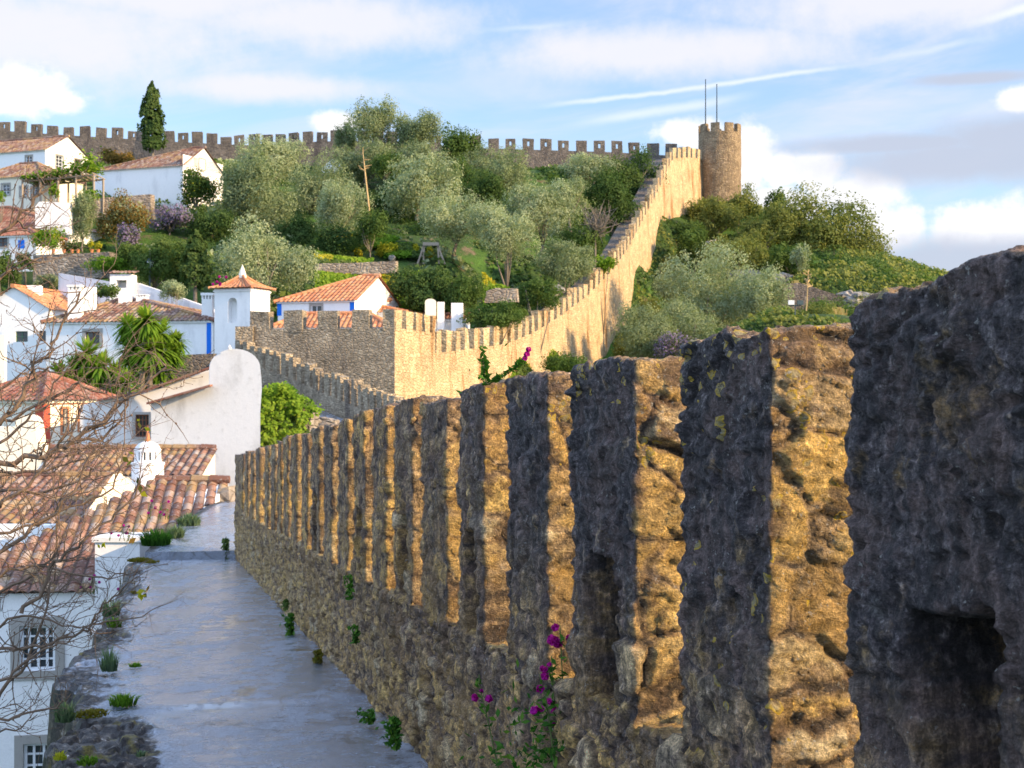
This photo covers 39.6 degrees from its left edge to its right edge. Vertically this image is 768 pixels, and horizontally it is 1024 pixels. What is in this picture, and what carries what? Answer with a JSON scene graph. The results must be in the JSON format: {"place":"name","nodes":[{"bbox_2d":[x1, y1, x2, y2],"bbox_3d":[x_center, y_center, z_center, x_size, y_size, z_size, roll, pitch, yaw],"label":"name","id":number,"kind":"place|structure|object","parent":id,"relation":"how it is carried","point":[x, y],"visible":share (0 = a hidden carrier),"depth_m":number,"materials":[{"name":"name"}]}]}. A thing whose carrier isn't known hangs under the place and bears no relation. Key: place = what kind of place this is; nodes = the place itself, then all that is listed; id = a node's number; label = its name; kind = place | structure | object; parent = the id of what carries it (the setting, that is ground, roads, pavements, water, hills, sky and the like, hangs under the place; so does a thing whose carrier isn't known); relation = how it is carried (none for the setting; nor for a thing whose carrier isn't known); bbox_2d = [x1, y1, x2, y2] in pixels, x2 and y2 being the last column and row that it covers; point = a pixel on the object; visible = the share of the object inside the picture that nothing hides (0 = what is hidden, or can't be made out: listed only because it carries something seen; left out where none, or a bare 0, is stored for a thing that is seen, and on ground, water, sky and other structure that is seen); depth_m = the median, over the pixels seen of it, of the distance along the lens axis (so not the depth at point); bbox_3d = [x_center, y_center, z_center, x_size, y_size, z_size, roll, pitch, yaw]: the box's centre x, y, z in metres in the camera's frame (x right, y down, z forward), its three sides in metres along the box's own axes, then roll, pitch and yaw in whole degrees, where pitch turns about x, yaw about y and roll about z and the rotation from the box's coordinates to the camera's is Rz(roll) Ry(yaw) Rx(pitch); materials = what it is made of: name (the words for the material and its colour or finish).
{"place":"outdoors","nodes":[
{"label":"outdoors","id":0,"kind":"place"},
{"bbox_2d":[42,559,427,767],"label":"walkway","id":1,"kind":"structure","parent":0,"point":[227,674],"depth_m":9.95,"materials":[{"name":"stone"}]},
{"bbox_2d":[375,715,403,750],"bbox_3d":[-0.659,1.898,7.724,0.144,0.194,0.235,0,0,-28],"label":"fern","id":2,"kind":"object","parent":1,"relation":"on","point":[394,729],"visible":1,"depth_m":7.71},
{"bbox_2d":[233,245,1023,767],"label":"parapet wall","id":3,"kind":"structure","parent":1,"relation":"on","point":[777,547],"depth_m":3.82,"materials":[{"name":"stone"}]},
{"bbox_2d":[452,343,530,394],"bbox_3d":[-0.103,-0.066,6.127,0.323,0.233,0.242,0,0,40],"label":"snapdragon","id":4,"kind":"object","parent":3,"relation":"on","point":[485,367],"visible":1,"depth_m":6.09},
{"bbox_2d":[464,623,569,767],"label":"snapdragon","id":5,"kind":"object","parent":3,"relation":"on","point":[555,642],"visible":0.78,"depth_m":5.14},
{"bbox_2d":[145,387,342,559],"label":"path","id":6,"kind":"structure","parent":0,"point":[203,540],"depth_m":25.16,"materials":[{"name":"stone"}]},
{"bbox_2d":[173,354,216,381],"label":"retaining wall","id":7,"kind":"structure","parent":6,"relation":"on","point":[193,363],"depth_m":80.00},
{"bbox_2d":[235,339,403,419],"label":"parapet wall","id":8,"kind":"structure","parent":6,"relation":"on","point":[341,395],"depth_m":72.15,"materials":[{"name":"stone"}]},
{"bbox_2d":[0,164,934,375],"bbox_3d":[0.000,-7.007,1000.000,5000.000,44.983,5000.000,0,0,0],"label":"hill ground","id":9,"kind":"structure","parent":0,"point":[474,255],"depth_m":137.02,"materials":[{"name":"plant"}]},
{"bbox_2d":[0,415,47,471],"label":"garden wall","id":10,"kind":"structure","parent":9,"relation":"on","point":[32,436],"depth_m":46.50,"materials":[{"name":"beige paint"}]},
{"bbox_2d":[0,284,67,380],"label":"pediment house","id":11,"kind":"structure","parent":9,"relation":"on","point":[18,296],"depth_m":97.33,"materials":[{"name":"white paint"}]},
{"bbox_2d":[0,227,67,271],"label":"white house","id":12,"kind":"structure","parent":9,"relation":"on","point":[6,238],"depth_m":117.60,"materials":[{"name":"paint"}]},
{"bbox_2d":[0,161,84,209],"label":"white house","id":13,"kind":"structure","parent":9,"relation":"on","point":[9,175],"depth_m":134.56,"materials":[{"name":"beige paint"}]},
{"bbox_2d":[0,135,88,174],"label":"white house","id":14,"kind":"structure","parent":9,"relation":"on","point":[57,150],"depth_m":152.19,"materials":[{"name":"paint"}]},
{"bbox_2d":[0,206,105,244],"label":"white house","id":15,"kind":"structure","parent":9,"relation":"on","point":[7,213],"depth_m":126.09,"materials":[{"name":"paint"}]},
{"bbox_2d":[35,202,73,234],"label":"garden wall","id":16,"kind":"structure","parent":9,"relation":"on","point":[55,211],"depth_m":121.00,"materials":[{"name":"paint"}]},
{"bbox_2d":[0,372,115,443],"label":"red trim house","id":17,"kind":"structure","parent":9,"relation":"on","point":[44,390],"depth_m":53.09,"materials":[{"name":"tile"}]},
{"bbox_2d":[0,471,116,523],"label":"tiled house","id":18,"kind":"structure","parent":9,"relation":"on","point":[8,515],"depth_m":38.28,"materials":[{"name":"tile"}]},
{"bbox_2d":[19,138,105,212],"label":"pergola","id":19,"kind":"object","parent":9,"relation":"on","point":[89,162],"visible":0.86,"depth_m":130.25,"materials":[{"name":"green wood"}]},
{"bbox_2d":[0,121,138,164],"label":"castle wall","id":20,"kind":"structure","parent":9,"relation":"on","point":[119,143],"depth_m":202.97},
{"bbox_2d":[33,252,114,282],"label":"terrace wall","id":21,"kind":"structure","parent":9,"relation":"on","point":[68,265],"depth_m":111.51,"materials":[{"name":"stone"}]},
{"bbox_2d":[69,186,98,252],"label":"tree","id":22,"kind":"object","parent":9,"relation":"on","point":[85,207],"visible":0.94,"depth_m":121.44,"materials":[{"name":"green plant"}]},
{"bbox_2d":[44,335,143,394],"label":"yucca","id":23,"kind":"object","parent":9,"relation":"on","point":[96,374],"visible":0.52,"depth_m":70.84,"materials":[{"name":"green plant"}]},
{"bbox_2d":[0,156,213,765],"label":"bare tree","id":24,"kind":"object","parent":9,"relation":"on","point":[77,440],"visible":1,"depth_m":7.68,"materials":[{"name":"brown plant"}]},
{"bbox_2d":[80,255,134,281],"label":"shrub","id":25,"kind":"object","parent":9,"relation":"on","point":[107,265],"visible":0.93,"depth_m":108.52,"materials":[{"name":"green plant"}]},
{"bbox_2d":[90,473,134,509],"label":"gable wall","id":26,"kind":"structure","parent":9,"relation":"on","point":[130,486],"depth_m":37.29,"materials":[{"name":"beige paint"}]},
{"bbox_2d":[0,475,229,767],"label":"shed roof house","id":27,"kind":"structure","parent":9,"relation":"on","point":[194,494],"depth_m":28.21,"materials":[{"name":"white paint"}]},
{"bbox_2d":[24,743,46,767],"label":"window","id":28,"kind":"structure","parent":27,"relation":"in","point":[31,751],"depth_m":28.17,"materials":[{"name":"white wood"}]},
{"bbox_2d":[20,625,54,670],"bbox_3d":[-9.380,5.217,28.179,0.680,0.898,0.071,0,0,-8],"label":"window","id":29,"kind":"structure","parent":27,"relation":"in","point":[34,630],"depth_m":28.18,"materials":[{"name":"white wood"}]},
{"bbox_2d":[92,532,150,630],"bbox_3d":[-7.548,3.921,27.650,0.957,1.974,1.000,0,0,0],"label":"block chimney","id":30,"kind":"object","parent":27,"relation":"on","point":[114,548],"visible":0.46,"depth_m":27.20,"materials":[{"name":"paint"}]},
{"bbox_2d":[94,188,154,240],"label":"tree","id":31,"kind":"object","parent":9,"relation":"on","point":[138,216],"visible":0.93,"depth_m":126.28,"materials":[{"name":"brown plant"}]},
{"bbox_2d":[94,194,154,222],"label":"retaining wall","id":32,"kind":"structure","parent":9,"relation":"on","point":[148,200],"depth_m":133.00,"materials":[{"name":"stone"}]},
{"bbox_2d":[40,298,213,385],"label":"long house","id":33,"kind":"structure","parent":9,"relation":"on","point":[196,325],"depth_m":92.29,"materials":[{"name":"white paint"}]},
{"bbox_2d":[37,444,216,481],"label":"tiled house","id":34,"kind":"structure","parent":9,"relation":"on","point":[195,459],"depth_m":43.34,"materials":[{"name":"tile"}]},
{"bbox_2d":[58,273,201,309],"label":"garden wall","id":35,"kind":"structure","parent":9,"relation":"on","point":[63,283],"depth_m":101.82,"materials":[{"name":"paint"}]},
{"bbox_2d":[131,431,164,485],"bbox_3d":[-10.501,2.322,41.000,0.953,2.245,0.953,0,0,0],"label":"ornate chimney","id":36,"kind":"object","parent":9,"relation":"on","point":[150,453],"visible":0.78,"depth_m":40.69,"materials":[{"name":"white paint"}]},
{"bbox_2d":[107,302,191,390],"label":"yucca","id":37,"kind":"object","parent":9,"relation":"on","point":[172,344],"visible":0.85,"depth_m":75.75,"materials":[{"name":"green plant"}]},
{"bbox_2d":[136,80,168,155],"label":"cypress","id":38,"kind":"object","parent":9,"relation":"on","point":[152,120],"visible":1,"depth_m":167.22,"materials":[{"name":"green plant"}]},
{"bbox_2d":[125,232,186,288],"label":"tree","id":39,"kind":"object","parent":9,"relation":"on","point":[161,252],"visible":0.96,"depth_m":106.02,"materials":[{"name":"green plant"}]},
{"bbox_2d":[92,146,222,208],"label":"white house","id":40,"kind":"structure","parent":9,"relation":"on","point":[158,176],"depth_m":142.08,"materials":[{"name":"paint"}]},
{"bbox_2d":[146,203,194,234],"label":"wisteria","id":41,"kind":"object","parent":9,"relation":"on","point":[170,219],"visible":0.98,"depth_m":130.50,"materials":[{"name":"purple plant"}]},
{"bbox_2d":[80,345,261,485],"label":"gable house","id":42,"kind":"structure","parent":9,"relation":"on","point":[218,403],"depth_m":47.74,"materials":[{"name":"grey paint"}]},
{"bbox_2d":[260,381,324,446],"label":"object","id":43,"kind":"object","parent":42,"relation":"attached to","point":[286,409],"visible":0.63,"depth_m":51.76,"materials":[{"name":"green plant"}]},
{"bbox_2d":[178,229,212,302],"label":"cypress","id":44,"kind":"object","parent":9,"relation":"on","point":[193,254],"visible":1,"depth_m":103.56,"materials":[{"name":"green plant"}]},
{"bbox_2d":[177,166,221,212],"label":"tree","id":45,"kind":"object","parent":9,"relation":"on","point":[198,186],"visible":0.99,"depth_m":137.04,"materials":[{"name":"green plant"}]},
{"bbox_2d":[181,206,239,238],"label":"shrub","id":46,"kind":"object","parent":9,"relation":"on","point":[200,223],"visible":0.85,"depth_m":130.89,"materials":[{"name":"green plant"}]},
{"bbox_2d":[208,265,275,353],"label":"belfry","id":47,"kind":"object","parent":9,"relation":"on","point":[239,297],"visible":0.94,"depth_m":89.19,"materials":[{"name":"white paint"}]},
{"bbox_2d":[205,148,299,237],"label":"tree","id":48,"kind":"object","parent":9,"relation":"on","point":[242,198],"visible":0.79,"depth_m":134.68,"materials":[{"name":"green plant"}]},
{"bbox_2d":[206,209,325,294],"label":"tree","id":49,"kind":"object","parent":9,"relation":"on","point":[260,256],"visible":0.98,"depth_m":105.14,"materials":[{"name":"green plant"}]},
{"bbox_2d":[231,133,313,185],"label":"tree","id":50,"kind":"object","parent":9,"relation":"on","point":[285,155],"visible":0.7,"depth_m":150.58,"materials":[{"name":"green plant"}]},
{"bbox_2d":[134,130,441,165],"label":"castle wall","id":51,"kind":"structure","parent":9,"relation":"on","point":[224,149],"depth_m":201.92,"materials":[{"name":"stone"}]},
{"bbox_2d":[273,208,319,247],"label":"tree","id":52,"kind":"object","parent":9,"relation":"on","point":[298,231],"visible":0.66,"depth_m":131.00,"materials":[{"name":"green plant"}]},
{"bbox_2d":[0,157,627,328],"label":"undergrowth","id":53,"kind":"object","parent":9,"relation":"on","point":[554,169],"visible":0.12,"depth_m":134.81,"materials":[{"name":"green plant"}]},
{"bbox_2d":[284,147,355,217],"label":"tree","id":54,"kind":"object","parent":9,"relation":"on","point":[309,188],"visible":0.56,"depth_m":145.29,"materials":[{"name":"green plant"}]},
{"bbox_2d":[273,311,382,328],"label":"house","id":55,"kind":"structure","parent":9,"relation":"on","point":[345,319],"depth_m":95.64,"materials":[{"name":"white paint"}]},
{"bbox_2d":[304,220,358,256],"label":"shrub","id":56,"kind":"object","parent":9,"relation":"on","point":[339,235],"visible":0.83,"depth_m":125.02,"materials":[{"name":"green plant"}]},
{"bbox_2d":[273,273,401,320],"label":"tiled house","id":57,"kind":"structure","parent":9,"relation":"on","point":[369,291],"depth_m":101.94,"materials":[{"name":"white paint"}]},
{"bbox_2d":[250,309,435,398],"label":"square tower","id":58,"kind":"structure","parent":9,"relation":"on","point":[395,354],"depth_m":81.06,"materials":[{"name":"stone"}]},
{"bbox_2d":[313,178,375,231],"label":"tree","id":59,"kind":"object","parent":9,"relation":"on","point":[334,206],"visible":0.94,"depth_m":128.62,"materials":[{"name":"green plant"}]},
{"bbox_2d":[315,261,397,273],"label":"terrace wall","id":60,"kind":"structure","parent":9,"relation":"on","point":[384,267],"depth_m":117.00,"materials":[{"name":"stone"}]},
{"bbox_2d":[328,137,396,187],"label":"tree","id":61,"kind":"object","parent":9,"relation":"on","point":[352,161],"visible":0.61,"depth_m":164.45,"materials":[{"name":"green plant"}]},
{"bbox_2d":[349,206,391,256],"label":"shrub","id":62,"kind":"object","parent":9,"relation":"on","point":[372,224],"visible":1,"depth_m":123.69,"materials":[{"name":"green plant"}]},
{"bbox_2d":[343,93,410,155],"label":"tree","id":63,"kind":"object","parent":9,"relation":"on","point":[375,124],"visible":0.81,"depth_m":175.01,"materials":[{"name":"green plant"}]},
{"bbox_2d":[368,150,405,180],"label":"tree","id":64,"kind":"object","parent":9,"relation":"on","point":[380,163],"visible":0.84,"depth_m":159.35,"materials":[{"name":"green plant"}]},
{"bbox_2d":[384,262,455,313],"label":"shrub","id":65,"kind":"object","parent":9,"relation":"on","point":[411,290],"visible":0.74,"depth_m":105.35,"materials":[{"name":"green plant"}]},
{"bbox_2d":[375,150,466,224],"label":"tree","id":66,"kind":"object","parent":9,"relation":"on","point":[410,185],"visible":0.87,"depth_m":144.43,"materials":[{"name":"green plant"}]},
{"bbox_2d":[383,137,459,181],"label":"tree","id":67,"kind":"object","parent":9,"relation":"on","point":[421,148],"visible":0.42,"depth_m":162.40,"materials":[{"name":"green plant"}]},
{"bbox_2d":[395,107,449,150],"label":"tree","id":68,"kind":"object","parent":9,"relation":"on","point":[424,128],"visible":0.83,"depth_m":172.32,"materials":[{"name":"green plant"}]},
{"bbox_2d":[313,232,564,377],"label":"grass","id":69,"kind":"structure","parent":9,"relation":"on","point":[408,249],"depth_m":120.96,"materials":[{"name":"green plant"}]},
{"bbox_2d":[415,186,490,259],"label":"tree","id":70,"kind":"object","parent":9,"relation":"on","point":[442,219],"visible":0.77,"depth_m":125.64,"materials":[{"name":"green plant"}]},
{"bbox_2d":[434,272,489,313],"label":"shrub","id":71,"kind":"object","parent":9,"relation":"on","point":[462,291],"visible":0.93,"depth_m":104.43,"materials":[{"name":"green plant"}]},
{"bbox_2d":[439,121,485,171],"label":"tree","id":72,"kind":"object","parent":9,"relation":"on","point":[455,143],"visible":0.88,"depth_m":166.36,"materials":[{"name":"green plant"}]},
{"bbox_2d":[455,166,508,210],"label":"tree","id":73,"kind":"object","parent":9,"relation":"on","point":[478,188],"visible":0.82,"depth_m":150.84,"materials":[{"name":"green plant"}]},
{"bbox_2d":[456,297,526,343],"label":"shrub","id":74,"kind":"object","parent":9,"relation":"on","point":[500,316],"visible":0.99,"depth_m":101.99,"materials":[{"name":"green plant"}]},
{"bbox_2d":[459,141,533,194],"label":"tree","id":75,"kind":"object","parent":9,"relation":"on","point":[496,165],"visible":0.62,"depth_m":162.65,"materials":[{"name":"green plant"}]},
{"bbox_2d":[461,196,545,285],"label":"tree","id":76,"kind":"object","parent":9,"relation":"on","point":[500,235],"visible":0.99,"depth_m":120.95,"materials":[{"name":"green plant"}]},
{"bbox_2d":[514,276,565,350],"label":"shrub","id":77,"kind":"object","parent":9,"relation":"on","point":[531,293],"visible":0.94,"depth_m":113.68,"materials":[{"name":"green plant"}]},
{"bbox_2d":[497,178,583,260],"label":"tree","id":78,"kind":"object","parent":9,"relation":"on","point":[535,213],"visible":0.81,"depth_m":141.19,"materials":[{"name":"green plant"}]},
{"bbox_2d":[538,351,586,371],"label":"shrub","id":79,"kind":"object","parent":9,"relation":"on","point":[566,364],"visible":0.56,"depth_m":107.05,"materials":[{"name":"green plant"}]},
{"bbox_2d":[530,236,597,294],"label":"shrub","id":80,"kind":"object","parent":9,"relation":"on","point":[565,266],"visible":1,"depth_m":130.83,"materials":[{"name":"green plant"}]},
{"bbox_2d":[435,146,701,397],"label":"town wall","id":81,"kind":"structure","parent":9,"relation":"on","point":[575,326],"depth_m":132.58,"materials":[{"name":"beige stone"}]},
{"bbox_2d":[545,175,591,231],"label":"tree","id":82,"kind":"object","parent":9,"relation":"on","point":[578,186],"visible":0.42,"depth_m":155.76,"materials":[{"name":"green plant"}]},
{"bbox_2d":[469,135,676,173],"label":"castle wall","id":83,"kind":"structure","parent":9,"relation":"on","point":[544,155],"depth_m":196.95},
{"bbox_2d":[553,221,609,278],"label":"tree","id":84,"kind":"object","parent":9,"relation":"on","point":[586,240],"visible":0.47,"depth_m":138.73,"materials":[{"name":"green plant"}]},
{"bbox_2d":[559,151,622,188],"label":"tree","id":85,"kind":"object","parent":9,"relation":"on","point":[582,166],"visible":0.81,"depth_m":172.77,"materials":[{"name":"green plant"}]},
{"bbox_2d":[567,199,619,267],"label":"bare tree","id":86,"kind":"object","parent":9,"relation":"on","point":[597,222],"visible":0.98,"depth_m":138.74,"materials":[{"name":"grey plant"}]},
{"bbox_2d":[580,164,641,236],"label":"tree","id":87,"kind":"object","parent":9,"relation":"on","point":[607,189],"visible":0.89,"depth_m":160.58,"materials":[{"name":"green plant"}]},
{"bbox_2d":[602,143,669,198],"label":"tree","id":88,"kind":"object","parent":9,"relation":"on","point":[634,173],"visible":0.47,"depth_m":174.48,"materials":[{"name":"green plant"}]},
{"bbox_2d":[610,298,679,358],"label":"tree","id":89,"kind":"object","parent":9,"relation":"on","point":[641,335],"visible":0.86,"depth_m":121.31,"materials":[{"name":"green plant"}]},
{"bbox_2d":[649,329,696,358],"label":"shrub","id":90,"kind":"object","parent":9,"relation":"on","point":[670,344],"visible":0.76,"depth_m":119.18,"materials":[{"name":"purple plant"}]},
{"bbox_2d":[671,222,708,275],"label":"shrub","id":91,"kind":"object","parent":9,"relation":"on","point":[692,238],"visible":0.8,"depth_m":165.17,"materials":[{"name":"green plant"}]},
{"bbox_2d":[659,294,725,354],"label":"tree","id":92,"kind":"object","parent":9,"relation":"on","point":[688,323],"visible":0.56,"depth_m":125.57,"materials":[{"name":"green plant"}]},
{"bbox_2d":[647,236,770,331],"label":"tree","id":93,"kind":"object","parent":9,"relation":"on","point":[717,299],"visible":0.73,"depth_m":138.35,"materials":[{"name":"green plant"}]},
{"bbox_2d":[691,193,745,239],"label":"shrub","id":94,"kind":"object","parent":9,"relation":"on","point":[720,215],"visible":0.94,"depth_m":176.22,"materials":[{"name":"green plant"}]},
{"bbox_2d":[698,122,740,202],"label":"round tower","id":95,"kind":"structure","parent":9,"relation":"on","point":[719,148],"depth_m":192.42,"materials":[{"name":"stone"}]},
{"bbox_2d":[722,183,763,224],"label":"shrub","id":96,"kind":"object","parent":9,"relation":"on","point":[750,206],"visible":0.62,"depth_m":182.50,"materials":[{"name":"green plant"}]},
{"bbox_2d":[720,236,772,269],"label":"shrub","id":97,"kind":"object","parent":9,"relation":"on","point":[755,257],"visible":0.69,"depth_m":156.99,"materials":[{"name":"green plant"}]},
{"bbox_2d":[561,197,948,362],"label":"scrub","id":98,"kind":"object","parent":9,"relation":"on","point":[778,316],"visible":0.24,"depth_m":154.36,"materials":[{"name":"green plant"}]},
{"bbox_2d":[728,261,795,321],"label":"tree","id":99,"kind":"object","parent":9,"relation":"on","point":[763,294],"visible":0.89,"depth_m":132.98,"materials":[{"name":"green plant"}]},
{"bbox_2d":[736,199,798,249],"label":"shrub","id":100,"kind":"object","parent":9,"relation":"on","point":[779,228],"visible":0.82,"depth_m":169.33,"materials":[{"name":"green plant"}]},
{"bbox_2d":[765,241,823,274],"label":"shrub","id":101,"kind":"object","parent":9,"relation":"on","point":[781,255],"visible":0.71,"depth_m":158.79,"materials":[{"name":"green plant"}]},
{"bbox_2d":[782,283,842,310],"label":"ruined wall","id":102,"kind":"structure","parent":9,"relation":"on","point":[800,289],"depth_m":140.00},
{"bbox_2d":[732,180,897,256],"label":"shrub","id":103,"kind":"object","parent":9,"relation":"on","point":[815,228],"visible":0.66,"depth_m":171.03,"materials":[{"name":"green plant"}]},
{"bbox_2d":[834,213,892,255],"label":"shrub","id":104,"kind":"object","parent":9,"relation":"on","point":[873,239],"visible":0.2,"depth_m":170.87,"materials":[{"name":"green plant"}]},
{"bbox_2d":[0,0,1023,270],"label":"sky","id":105,"kind":"structure","parent":0,"point":[913,108],"materials":[{"name":"blue"}]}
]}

